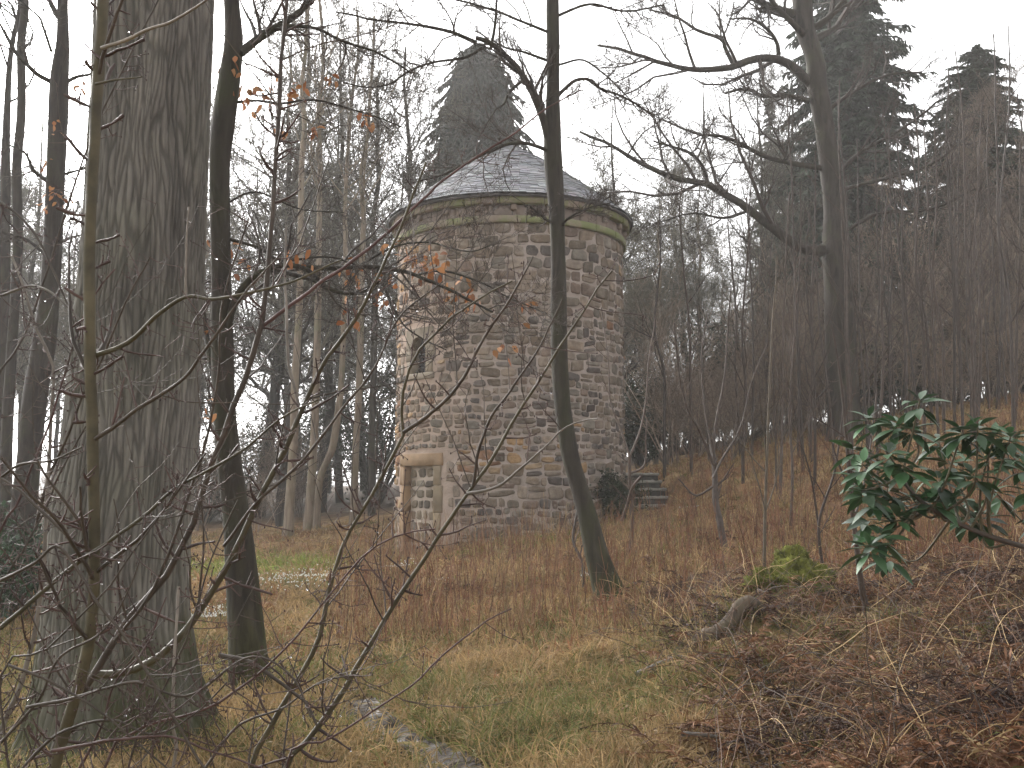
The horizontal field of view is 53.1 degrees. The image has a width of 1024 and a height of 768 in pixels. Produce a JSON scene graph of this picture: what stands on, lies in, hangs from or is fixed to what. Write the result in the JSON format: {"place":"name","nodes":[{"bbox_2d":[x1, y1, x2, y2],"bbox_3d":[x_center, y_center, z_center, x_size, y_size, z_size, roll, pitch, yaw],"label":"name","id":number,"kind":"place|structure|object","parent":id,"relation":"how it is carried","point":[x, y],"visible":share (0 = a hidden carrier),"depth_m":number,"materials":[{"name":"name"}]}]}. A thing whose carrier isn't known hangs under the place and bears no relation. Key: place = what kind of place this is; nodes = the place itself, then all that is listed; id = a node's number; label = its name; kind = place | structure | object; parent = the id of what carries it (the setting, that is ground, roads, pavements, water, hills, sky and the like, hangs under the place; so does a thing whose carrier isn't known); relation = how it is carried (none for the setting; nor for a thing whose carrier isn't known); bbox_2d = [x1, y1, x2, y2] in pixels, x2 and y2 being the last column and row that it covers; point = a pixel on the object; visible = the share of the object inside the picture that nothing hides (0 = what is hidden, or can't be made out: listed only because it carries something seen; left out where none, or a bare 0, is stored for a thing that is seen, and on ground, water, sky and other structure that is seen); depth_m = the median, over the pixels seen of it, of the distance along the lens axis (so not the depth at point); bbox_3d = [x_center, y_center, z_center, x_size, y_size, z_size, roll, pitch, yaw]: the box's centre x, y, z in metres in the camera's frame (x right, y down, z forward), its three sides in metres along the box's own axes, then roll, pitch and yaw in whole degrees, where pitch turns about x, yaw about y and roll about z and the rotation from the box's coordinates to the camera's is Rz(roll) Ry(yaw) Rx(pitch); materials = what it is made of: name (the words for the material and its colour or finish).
{"place":"outdoors","nodes":[
{"label":"outdoors","id":0,"kind":"place"},
{"bbox_2d":[339,693,493,767],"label":"path","id":1,"kind":"structure","parent":0,"point":[448,754],"depth_m":6.33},
{"bbox_2d":[0,391,1023,767],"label":"ground","id":2,"kind":"structure","parent":0,"point":[216,522],"depth_m":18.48,"materials":[{"name":"plant"}]},
{"bbox_2d":[0,499,44,622],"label":"evergreen bush","id":3,"kind":"object","parent":2,"relation":"on","point":[22,590],"visible":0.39,"depth_m":11.81,"materials":[{"name":"plant"}]},
{"bbox_2d":[0,1,50,443],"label":"bare tree","id":4,"kind":"object","parent":2,"relation":"on","point":[5,198],"visible":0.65,"depth_m":17.36,"materials":[{"name":"brown plant"}]},
{"bbox_2d":[0,0,71,587],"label":"bare tree","id":5,"kind":"object","parent":2,"relation":"on","point":[7,426],"visible":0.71,"depth_m":15.20,"materials":[{"name":"brown plant"}]},
{"bbox_2d":[0,142,81,422],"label":"bare tree","id":6,"kind":"object","parent":2,"relation":"on","point":[31,199],"visible":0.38,"depth_m":34.63,"materials":[{"name":"brown plant"}]},
{"bbox_2d":[0,0,89,607],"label":"tree","id":7,"kind":"object","parent":2,"relation":"on","point":[55,164],"visible":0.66,"depth_m":13.12,"materials":[{"name":"brown plant"}]},
{"bbox_2d":[0,73,89,446],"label":"bare tree","id":8,"kind":"object","parent":2,"relation":"on","point":[31,272],"visible":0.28,"depth_m":37.15,"materials":[{"name":"brown plant"}]},
{"bbox_2d":[8,0,226,765],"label":"tree","id":9,"kind":"object","parent":2,"relation":"on","point":[158,152],"visible":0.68,"depth_m":6.26,"materials":[{"name":"brown plant"}]},
{"bbox_2d":[0,0,244,766],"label":"hawthorn shrub","id":10,"kind":"object","parent":2,"relation":"on","point":[11,707],"visible":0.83,"depth_m":3.20,"materials":[{"name":"brown plant"}]},
{"bbox_2d":[16,79,274,404],"bbox_3d":[-12.185,-2.777,33.559,8.526,15.960,8.632,1,-6,-9],"label":"bare tree","id":11,"kind":"object","parent":2,"relation":"on","point":[60,358],"visible":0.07,"depth_m":33.61,"materials":[{"name":"brown plant"}]},
{"bbox_2d":[0,0,347,767],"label":"hawthorn shrub","id":12,"kind":"object","parent":2,"relation":"on","point":[88,526],"visible":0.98,"depth_m":2.85,"materials":[{"name":"brown plant"}]},
{"bbox_2d":[193,412,283,522],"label":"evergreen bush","id":13,"kind":"object","parent":2,"relation":"on","point":[213,515],"visible":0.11,"depth_m":37.24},
{"bbox_2d":[0,366,511,767],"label":"hawthorn shrub","id":14,"kind":"object","parent":2,"relation":"on","point":[172,711],"visible":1,"depth_m":2.65,"materials":[{"name":"brown plant"}]},
{"bbox_2d":[240,409,307,519],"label":"bare shrub","id":15,"kind":"object","parent":2,"relation":"on","point":[269,462],"visible":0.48,"depth_m":34.85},
{"bbox_2d":[0,0,589,767],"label":"hawthorn shrub","id":16,"kind":"object","parent":2,"relation":"on","point":[210,468],"visible":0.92,"depth_m":2.98,"materials":[{"name":"brown plant"}]},
{"bbox_2d":[205,42,398,526],"bbox_3d":[-6.503,-3.173,32.316,7.769,16.097,7.261,-2,-6,21],"label":"bare tree","id":17,"kind":"object","parent":2,"relation":"on","point":[279,517],"visible":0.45,"depth_m":32.27,"materials":[{"name":"brown plant"}]},
{"bbox_2d":[238,383,366,501],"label":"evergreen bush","id":18,"kind":"object","parent":2,"relation":"on","point":[302,428],"visible":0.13,"depth_m":44.77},
{"bbox_2d":[201,0,404,516],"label":"bare tree","id":19,"kind":"object","parent":2,"relation":"on","point":[273,396],"visible":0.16,"depth_m":39.08,"materials":[{"name":"brown plant"}]},
{"bbox_2d":[253,419,360,516],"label":"bare shrub","id":20,"kind":"object","parent":2,"relation":"on","point":[304,481],"visible":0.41,"depth_m":36.42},
{"bbox_2d":[216,0,400,530],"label":"slim tree","id":21,"kind":"object","parent":2,"relation":"on","point":[309,505],"visible":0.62,"depth_m":28.14,"materials":[{"name":"brown plant"}]},
{"bbox_2d":[204,14,420,512],"bbox_3d":[-6.768,-4.497,38.494,9.248,19.306,8.045,6,-8,-45],"label":"bare tree","id":22,"kind":"object","parent":2,"relation":"on","point":[328,388],"visible":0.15,"depth_m":37.71,"materials":[{"name":"brown plant"}]},
{"bbox_2d":[250,0,391,536],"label":"slim tree","id":23,"kind":"object","parent":2,"relation":"on","point":[289,512],"visible":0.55,"depth_m":27.46,"materials":[{"name":"brown plant"}]},
{"bbox_2d":[266,68,399,502],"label":"bare tree","id":24,"kind":"object","parent":2,"relation":"on","point":[339,491],"visible":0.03,"depth_m":44.90,"materials":[{"name":"brown plant"}]},
{"bbox_2d":[297,336,396,504],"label":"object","id":25,"kind":"object","parent":2,"relation":"on","point":[363,462],"visible":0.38,"depth_m":39.21,"materials":[{"name":"plant"}]},
{"bbox_2d":[274,13,434,515],"bbox_3d":[-5.012,-3.817,33.850,5.140,17.120,6.616,0,-6,0],"label":"slim tree","id":26,"kind":"object","parent":2,"relation":"on","point":[372,425],"visible":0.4,"depth_m":33.20,"materials":[{"name":"brown plant"}]},
{"bbox_2d":[268,0,459,525],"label":"slim tree","id":27,"kind":"object","parent":2,"relation":"on","point":[357,417],"visible":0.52,"depth_m":29.48,"materials":[{"name":"brown plant"}]},
{"bbox_2d":[257,46,483,430],"bbox_3d":[-2.785,-3.862,35.852,11.839,16.969,6.831,-1,-6,8],"label":"bare tree","id":28,"kind":"object","parent":2,"relation":"on","point":[409,143],"visible":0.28,"depth_m":35.63,"materials":[{"name":"brown plant"}]},
{"bbox_2d":[313,0,437,528],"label":"slim tree","id":29,"kind":"object","parent":2,"relation":"on","point":[326,463],"visible":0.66,"depth_m":28.89,"materials":[{"name":"brown plant"}]},
{"bbox_2d":[202,0,575,691],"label":"mossy tree","id":30,"kind":"object","parent":2,"relation":"on","point":[248,634],"visible":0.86,"depth_m":8.17,"materials":[{"name":"brown plant"}]},
{"bbox_2d":[197,201,659,767],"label":"hawthorn shrub","id":31,"kind":"object","parent":2,"relation":"on","point":[293,749],"visible":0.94,"depth_m":2.99,"materials":[{"name":"brown plant"}]},
{"bbox_2d":[393,44,535,410],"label":"conifer tree","id":32,"kind":"object","parent":2,"relation":"on","point":[483,74],"visible":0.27,"depth_m":48.35,"materials":[{"name":"green plant"}]},
{"bbox_2d":[291,0,685,599],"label":"leaning tree","id":33,"kind":"object","parent":2,"relation":"on","point":[588,519],"visible":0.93,"depth_m":12.29,"materials":[{"name":"brown plant"}]},
{"bbox_2d":[387,145,633,555],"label":"stone tower","id":34,"kind":"structure","parent":2,"relation":"on","point":[594,247],"depth_m":20.67,"materials":[{"name":"brown stone"}]},
{"bbox_2d":[399,453,442,554],"bbox_3d":[-1.768,2.724,21.063,0.541,2.570,1.541,5,-7,-40],"label":"doorway","id":35,"kind":"structure","parent":34,"relation":"in","point":[420,467],"depth_m":21.00,"materials":[{"name":"stone"}]},
{"bbox_2d":[406,326,435,380],"bbox_3d":[-1.788,-0.614,21.347,0.499,1.070,1.031,4,-7,-33],"label":"window","id":36,"kind":"structure","parent":34,"relation":"in","point":[419,331],"depth_m":21.35,"materials":[{"name":"beige glass"}]},
{"bbox_2d":[2,413,1019,767],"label":"fallen leaves","id":37,"kind":"object","parent":2,"relation":"on","point":[514,663],"visible":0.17,"depth_m":7.88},
{"bbox_2d":[589,464,651,519],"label":"evergreen bush","id":38,"kind":"object","parent":2,"relation":"on","point":[612,495],"visible":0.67,"depth_m":20.73,"materials":[{"name":"plant"}]},
{"bbox_2d":[535,76,708,384],"bbox_3d":[3.440,-3.463,35.551,7.336,13.733,7.428,4,-7,-33],"label":"bare tree","id":39,"kind":"object","parent":2,"relation":"on","point":[602,174],"visible":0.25,"depth_m":34.46,"materials":[{"name":"brown plant"}]},
{"bbox_2d":[582,303,662,548],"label":"sapling","id":40,"kind":"object","parent":2,"relation":"on","point":[630,483],"visible":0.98,"depth_m":16.01,"materials":[{"name":"wood"}]},
{"bbox_2d":[599,179,682,378],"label":"bare tree","id":41,"kind":"object","parent":2,"relation":"on","point":[641,269],"visible":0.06,"depth_m":38.28,"materials":[{"name":"brown plant"}]},
{"bbox_2d":[624,192,669,480],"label":"thin stem","id":42,"kind":"object","parent":2,"relation":"on","point":[662,367],"visible":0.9,"depth_m":24.27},
{"bbox_2d":[625,473,669,511],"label":"stone steps","id":43,"kind":"structure","parent":2,"relation":"on","point":[652,481],"depth_m":22.50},
{"bbox_2d":[623,362,700,468],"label":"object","id":44,"kind":"object","parent":2,"relation":"on","point":[630,438],"visible":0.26,"depth_m":30.37,"materials":[{"name":"plant"}]},
{"bbox_2d":[303,465,1023,767],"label":"dead bracken","id":45,"kind":"object","parent":2,"relation":"on","point":[839,723],"visible":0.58,"depth_m":6.42,"materials":[{"name":"plant"}]},
{"bbox_2d":[316,384,1023,659],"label":"dead stems","id":46,"kind":"object","parent":2,"relation":"on","point":[775,520],"visible":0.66,"depth_m":13.41,"materials":[{"name":"plant"}]},
{"bbox_2d":[622,139,723,464],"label":"bare tree","id":47,"kind":"object","parent":2,"relation":"on","point":[645,288],"visible":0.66,"depth_m":31.78,"materials":[{"name":"brown plant"}]},
{"bbox_2d":[623,252,732,468],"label":"bare shrub","id":48,"kind":"object","parent":2,"relation":"on","point":[670,419],"visible":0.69,"depth_m":26.56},
{"bbox_2d":[625,367,742,456],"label":"bare shrub","id":49,"kind":"object","parent":2,"relation":"on","point":[703,427],"visible":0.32,"depth_m":27.63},
{"bbox_2d":[640,141,738,410],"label":"bare tree","id":50,"kind":"object","parent":2,"relation":"on","point":[682,203],"visible":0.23,"depth_m":46.00,"materials":[{"name":"brown plant"}]},
{"bbox_2d":[670,170,720,474],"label":"thin stem","id":51,"kind":"object","parent":2,"relation":"on","point":[688,315],"visible":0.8,"depth_m":24.03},
{"bbox_2d":[646,123,755,444],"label":"bare tree","id":52,"kind":"object","parent":2,"relation":"on","point":[700,269],"visible":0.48,"depth_m":40.90,"materials":[{"name":"brown plant"}]},
{"bbox_2d":[665,277,767,547],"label":"sapling","id":53,"kind":"object","parent":2,"relation":"on","point":[711,453],"visible":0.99,"depth_m":15.06,"materials":[{"name":"wood"}]},
{"bbox_2d":[685,595,781,653],"bbox_3d":[1.858,2.038,8.548,1.375,0.526,0.139,4,-7,-35],"label":"fallen log","id":54,"kind":"object","parent":2,"relation":"on","point":[740,610],"visible":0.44,"depth_m":8.51,"materials":[{"name":"wood"}]},
{"bbox_2d":[661,336,806,461],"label":"bare shrub","id":55,"kind":"object","parent":2,"relation":"on","point":[739,395],"visible":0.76,"depth_m":25.18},
{"bbox_2d":[698,197,778,483],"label":"thin stem","id":56,"kind":"object","parent":2,"relation":"on","point":[743,348],"visible":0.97,"depth_m":21.94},
{"bbox_2d":[662,293,826,441],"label":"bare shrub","id":57,"kind":"object","parent":2,"relation":"on","point":[719,346],"visible":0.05,"depth_m":33.63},
{"bbox_2d":[685,55,822,439],"bbox_3d":[7.701,-4.536,32.734,4.579,13.273,4.856,-5,-7,38],"label":"bare tree","id":58,"kind":"object","parent":2,"relation":"on","point":[756,170],"visible":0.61,"depth_m":32.72,"materials":[{"name":"brown plant"}]},
{"bbox_2d":[727,143,789,459],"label":"thin stem","id":59,"kind":"object","parent":2,"relation":"on","point":[753,386],"visible":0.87,"depth_m":24.40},
{"bbox_2d":[708,228,819,566],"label":"sapling","id":60,"kind":"object","parent":2,"relation":"on","point":[764,501],"visible":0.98,"depth_m":10.83,"materials":[{"name":"plant"}]},
{"bbox_2d":[539,0,1004,441],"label":"bare oak","id":61,"kind":"object","parent":2,"relation":"on","point":[799,18],"visible":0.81,"depth_m":25.15,"materials":[{"name":"brown plant"}]},
{"bbox_2d":[742,188,812,498],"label":"thin stem","id":62,"kind":"object","parent":2,"relation":"on","point":[782,396],"visible":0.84,"depth_m":19.54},
{"bbox_2d":[706,236,857,438],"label":"bare shrub","id":63,"kind":"object","parent":2,"relation":"on","point":[762,367],"visible":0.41,"depth_m":27.75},
{"bbox_2d":[747,82,817,471],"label":"thin stem","id":64,"kind":"object","parent":2,"relation":"on","point":[797,347],"visible":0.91,"depth_m":21.72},
{"bbox_2d":[739,542,839,600],"bbox_3d":[2.744,1.915,10.128,1.046,0.720,0.763,0,-6,0],"label":"mossy stump","id":65,"kind":"object","parent":2,"relation":"on","point":[792,552],"visible":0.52,"depth_m":10.02,"materials":[{"name":"green plant"}]},
{"bbox_2d":[698,275,881,444],"bbox_3d":[7.134,-0.613,26.442,3.451,4.585,5.028,5,-8,-43],"label":"bare shrub","id":66,"kind":"object","parent":2,"relation":"on","point":[788,334],"visible":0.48,"depth_m":26.46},
{"bbox_2d":[751,221,836,532],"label":"thin stem","id":67,"kind":"object","parent":2,"relation":"on","point":[790,434],"visible":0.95,"depth_m":16.09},
{"bbox_2d":[571,493,1023,767],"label":"bramble canes","id":68,"kind":"object","parent":2,"relation":"on","point":[928,711],"visible":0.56,"depth_m":6.59,"materials":[{"name":"plant"}]},
{"bbox_2d":[732,36,881,428],"bbox_3d":[10.994,-5.701,37.962,5.593,15.288,5.274,1,-6,-9],"label":"bare tree","id":69,"kind":"object","parent":2,"relation":"on","point":[792,119],"visible":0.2,"depth_m":38.00,"materials":[{"name":"brown plant"}]},
{"bbox_2d":[776,362,848,562],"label":"sapling","id":70,"kind":"object","parent":2,"relation":"on","point":[819,517],"visible":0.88,"depth_m":11.78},
{"bbox_2d":[774,188,863,489],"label":"thin stem","id":71,"kind":"object","parent":2,"relation":"on","point":[814,421],"visible":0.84,"depth_m":19.96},
{"bbox_2d":[783,108,856,461],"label":"thin stem","id":72,"kind":"object","parent":2,"relation":"on","point":[811,395],"visible":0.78,"depth_m":22.51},
{"bbox_2d":[792,77,869,469],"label":"thin stem","id":73,"kind":"object","parent":2,"relation":"on","point":[845,318],"visible":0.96,"depth_m":19.31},
{"bbox_2d":[750,315,920,435],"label":"bare shrub","id":74,"kind":"object","parent":2,"relation":"on","point":[823,380],"visible":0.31,"depth_m":25.95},
{"bbox_2d":[746,0,940,412],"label":"conifer tree","id":75,"kind":"object","parent":2,"relation":"on","point":[841,54],"visible":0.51,"depth_m":37.11,"materials":[{"name":"green plant"}]},
{"bbox_2d":[795,325,900,619],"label":"sapling","id":76,"kind":"object","parent":2,"relation":"on","point":[860,578],"visible":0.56,"depth_m":8.74,"materials":[{"name":"plant"}]},
{"bbox_2d":[817,195,878,490],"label":"thin stem","id":77,"kind":"object","parent":2,"relation":"on","point":[850,382],"visible":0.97,"depth_m":18.29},
{"bbox_2d":[768,277,928,416],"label":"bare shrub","id":78,"kind":"object","parent":2,"relation":"on","point":[872,386],"visible":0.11,"depth_m":30.70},
{"bbox_2d":[797,167,906,348],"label":"bare tree","id":79,"kind":"object","parent":2,"relation":"on","point":[861,237],"visible":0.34,"depth_m":31.79,"materials":[{"name":"brown plant"}]},
{"bbox_2d":[808,121,915,474],"bbox_3d":[6.923,-1.540,20.074,2.259,7.040,1.058,-4,-7,37],"label":"thin stem","id":80,"kind":"object","parent":2,"relation":"on","point":[875,340],"visible":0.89,"depth_m":19.73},
{"bbox_2d":[799,73,943,465],"bbox_3d":[7.247,-2.344,20.578,2.723,8.485,1.276,-1,-6,13],"label":"thin stem","id":81,"kind":"object","parent":2,"relation":"on","point":[862,365],"visible":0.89,"depth_m":20.80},
{"bbox_2d":[813,124,930,487],"bbox_3d":[6.449,-1.525,18.516,1.096,7.289,2.339,4,-7,-34],"label":"thin stem","id":82,"kind":"object","parent":2,"relation":"on","point":[863,330],"visible":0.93,"depth_m":18.88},
{"bbox_2d":[856,187,918,451],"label":"thin stem","id":83,"kind":"object","parent":2,"relation":"on","point":[883,363],"visible":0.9,"depth_m":22.27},
{"bbox_2d":[864,99,924,430],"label":"thin stem","id":84,"kind":"object","parent":2,"relation":"on","point":[904,337],"visible":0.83,"depth_m":24.48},
{"bbox_2d":[865,127,954,469],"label":"thin stem","id":85,"kind":"object","parent":2,"relation":"on","point":[934,354],"visible":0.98,"depth_m":19.43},
{"bbox_2d":[815,175,1007,415],"bbox_3d":[11.158,-2.487,29.149,4.879,7.142,6.923,-2,-6,18],"label":"bare shrub","id":86,"kind":"object","parent":2,"relation":"on","point":[910,396],"visible":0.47,"depth_m":28.25,"materials":[{"name":"plant"}]},
{"bbox_2d":[886,92,938,427],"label":"thin stem","id":87,"kind":"object","parent":2,"relation":"on","point":[929,366],"visible":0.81,"depth_m":23.84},
{"bbox_2d":[867,90,962,435],"bbox_3d":[8.932,-2.574,22.288,2.566,7.994,1.202,2,-6,-20],"label":"thin stem","id":88,"kind":"object","parent":2,"relation":"on","point":[909,337],"visible":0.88,"depth_m":22.34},
{"bbox_2d":[828,388,1023,585],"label":"rhododendron","id":89,"kind":"object","parent":2,"relation":"on","point":[941,498],"visible":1,"depth_m":4.82,"materials":[{"name":"green plant"}]},
{"bbox_2d":[887,61,970,441],"bbox_3d":[8.816,-2.834,22.050,1.251,8.449,1.839,2,-6,-17],"label":"thin stem","id":90,"kind":"object","parent":2,"relation":"on","point":[918,291],"visible":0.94,"depth_m":22.12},
{"bbox_2d":[919,108,973,438],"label":"thin stem","id":91,"kind":"object","parent":2,"relation":"on","point":[943,351],"visible":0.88,"depth_m":22.08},
{"bbox_2d":[902,330,994,411],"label":"bare shrub","id":92,"kind":"object","parent":2,"relation":"on","point":[947,369],"visible":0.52,"depth_m":27.04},
{"bbox_2d":[886,163,1023,398],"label":"bare shrub","id":93,"kind":"object","parent":2,"relation":"on","point":[1013,294],"visible":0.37,"depth_m":30.01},
{"bbox_2d":[887,43,1023,391],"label":"conifer tree","id":94,"kind":"object","parent":2,"relation":"on","point":[966,58],"visible":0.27,"depth_m":36.45,"materials":[{"name":"green plant"}]},
{"bbox_2d":[895,261,1023,404],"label":"bare shrub","id":95,"kind":"object","parent":2,"relation":"on","point":[992,387],"visible":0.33,"depth_m":28.36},
{"bbox_2d":[904,53,1023,396],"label":"bare tree","id":96,"kind":"object","parent":2,"relation":"on","point":[989,92],"visible":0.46,"depth_m":33.70,"materials":[{"name":"brown plant"}]},
{"bbox_2d":[925,51,1003,427],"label":"thin stem","id":97,"kind":"object","parent":2,"relation":"on","point":[954,354],"visible":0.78,"depth_m":23.35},
{"bbox_2d":[919,106,1023,379],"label":"bare tree","id":98,"kind":"object","parent":2,"relation":"on","point":[973,168],"visible":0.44,"depth_m":30.18,"materials":[{"name":"brown plant"}]},
{"bbox_2d":[942,101,1004,415],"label":"thin stem","id":99,"kind":"object","parent":2,"relation":"on","point":[980,347],"visible":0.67,"depth_m":24.21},
{"bbox_2d":[938,22,1023,453],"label":"thin stem","id":100,"kind":"object","parent":2,"relation":"on","point":[999,244],"visible":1,"depth_m":18.57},
{"bbox_2d":[942,51,1019,447],"bbox_3d":[9.080,-2.699,20.059,1.843,8.171,1.496,6,-8,-44],"label":"thin stem","id":101,"kind":"object","parent":2,"relation":"on","point":[971,321],"visible":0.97,"depth_m":20.26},
{"bbox_2d":[943,19,1023,409],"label":"thin stem","id":102,"kind":"object","parent":2,"relation":"on","point":[1002,300],"visible":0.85,"depth_m":26.86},
{"bbox_2d":[956,130,1023,320],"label":"bare tree","id":103,"kind":"object","parent":2,"relation":"on","point":[1022,190],"visible":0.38,"depth_m":31.90,"materials":[{"name":"brown plant"}]},
{"bbox_2d":[976,84,1023,421],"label":"thin stem","id":104,"kind":"object","parent":2,"relation":"on","point":[1016,324],"visible":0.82,"depth_m":22.76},
{"bbox_2d":[976,315,1023,400],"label":"bare shrub","id":105,"kind":"object","parent":2,"relation":"on","point":[1021,366],"visible":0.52,"depth_m":26.70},
{"bbox_2d":[0,0,1023,493],"label":"sky","id":106,"kind":"structure","parent":0,"point":[580,28],"materials":[{"name":"white"}]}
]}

